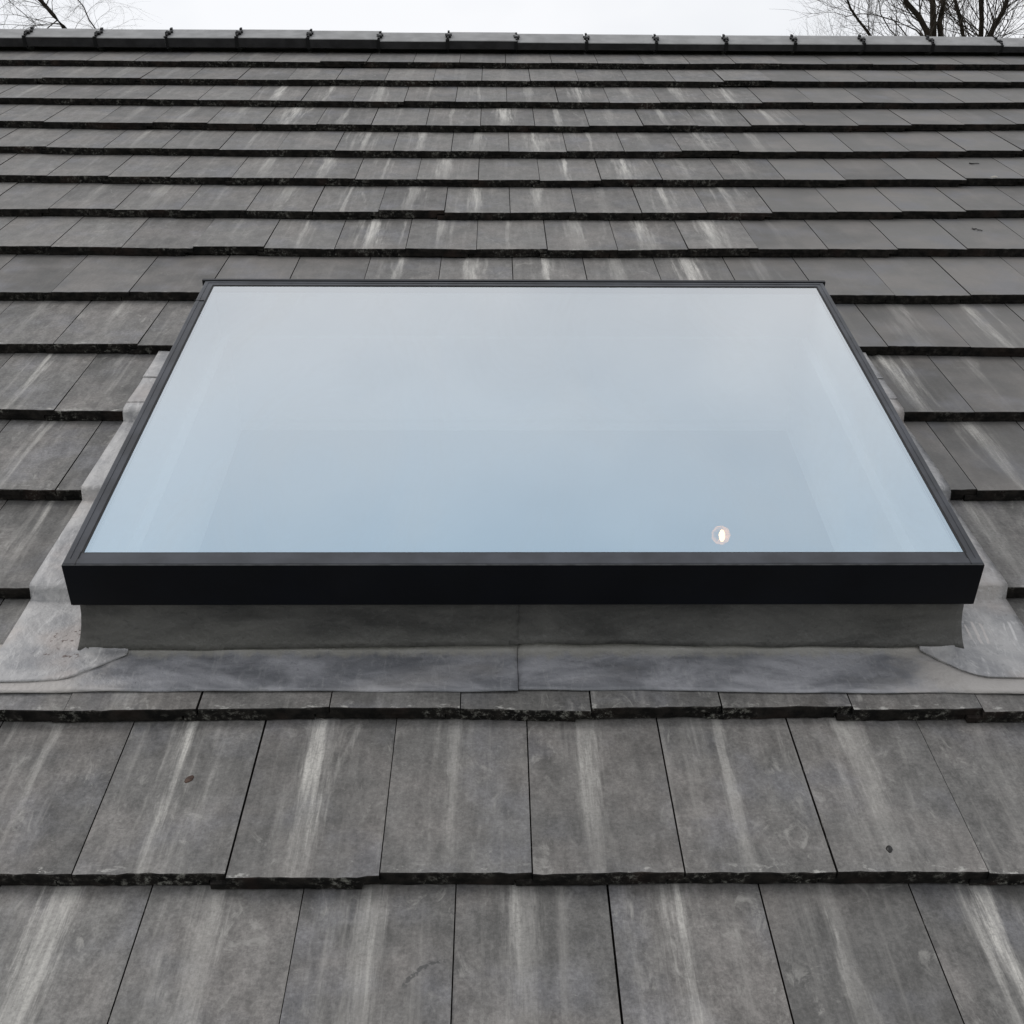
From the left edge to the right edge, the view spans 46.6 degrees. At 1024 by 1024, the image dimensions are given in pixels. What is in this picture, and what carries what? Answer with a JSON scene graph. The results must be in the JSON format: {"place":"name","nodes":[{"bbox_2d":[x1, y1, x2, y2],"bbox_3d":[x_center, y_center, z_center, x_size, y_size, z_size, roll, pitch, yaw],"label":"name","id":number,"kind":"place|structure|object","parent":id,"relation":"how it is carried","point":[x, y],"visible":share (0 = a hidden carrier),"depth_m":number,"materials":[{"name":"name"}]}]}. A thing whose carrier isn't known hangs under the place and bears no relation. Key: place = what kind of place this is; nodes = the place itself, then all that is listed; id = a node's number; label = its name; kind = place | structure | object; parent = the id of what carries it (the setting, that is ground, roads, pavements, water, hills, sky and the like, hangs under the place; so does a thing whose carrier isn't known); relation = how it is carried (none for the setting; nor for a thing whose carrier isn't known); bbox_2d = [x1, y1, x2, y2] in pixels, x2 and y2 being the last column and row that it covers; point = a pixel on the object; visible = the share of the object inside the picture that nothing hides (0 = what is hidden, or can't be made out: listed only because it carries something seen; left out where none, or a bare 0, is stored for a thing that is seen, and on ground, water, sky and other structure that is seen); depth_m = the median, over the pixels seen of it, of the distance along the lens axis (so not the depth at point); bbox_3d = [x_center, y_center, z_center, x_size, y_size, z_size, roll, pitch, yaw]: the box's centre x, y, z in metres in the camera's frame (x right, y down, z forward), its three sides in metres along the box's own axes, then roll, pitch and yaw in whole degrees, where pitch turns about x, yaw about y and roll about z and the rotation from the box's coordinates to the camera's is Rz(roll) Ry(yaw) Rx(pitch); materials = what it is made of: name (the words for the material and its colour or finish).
{"place":"outdoors","nodes":[
{"label":"outdoors","id":0,"kind":"place"},
{"bbox_2d":[0,0,158,28],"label":"bare tree","id":1,"kind":"object","parent":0,"point":[48,9],"visible":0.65,"depth_m":21.20,"materials":[{"name":"brown plant"}]},
{"bbox_2d":[0,26,1023,1023],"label":"roof","id":2,"kind":"structure","parent":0,"point":[504,857],"depth_m":2.75,"materials":[{"name":"tile"}]},
{"bbox_2d":[184,775,193,782],"bbox_3d":[-0.695,0.574,2.557,0.016,0.003,0.027,15,33,24],"label":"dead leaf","id":3,"kind":"object","parent":2,"relation":"on","point":[189,778],"visible":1,"depth_m":2.56,"materials":[{"name":"brown plant"}]},
{"bbox_2d":[0,279,1023,693],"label":"skylight","id":4,"kind":"object","parent":2,"relation":"attached to","point":[414,485],"visible":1,"depth_m":2.97,"materials":[{"name":"glass"}]},
{"bbox_2d":[886,845,892,852],"bbox_3d":[0.760,0.677,2.392,0.014,0.007,0.023,6,31,9],"label":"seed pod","id":5,"kind":"object","parent":2,"relation":"on","point":[889,849],"visible":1,"depth_m":2.39,"materials":[{"name":"black plant"}]},
{"bbox_2d":[0,0,1023,37],"label":"sky","id":6,"kind":"structure","parent":0,"point":[625,17],"materials":[{"name":"white"}]},
{"bbox_2d":[781,3,881,35],"bbox_3d":[6.291,-3.951,25.286,3.347,15.339,2.345,0,4,-1],"label":"bare tree","id":7,"kind":"object","parent":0,"point":[826,23],"visible":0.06,"depth_m":24.80,"materials":[{"name":"brown plant"}]},
{"bbox_2d":[783,0,973,36],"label":"bare tree","id":8,"kind":"object","parent":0,"point":[934,28],"visible":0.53,"depth_m":21.44,"materials":[{"name":"brown plant"}]},
{"bbox_2d":[835,0,1023,37],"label":"bare tree","id":9,"kind":"object","parent":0,"point":[996,20],"visible":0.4,"depth_m":22.39,"materials":[{"name":"brown plant"}]}
]}

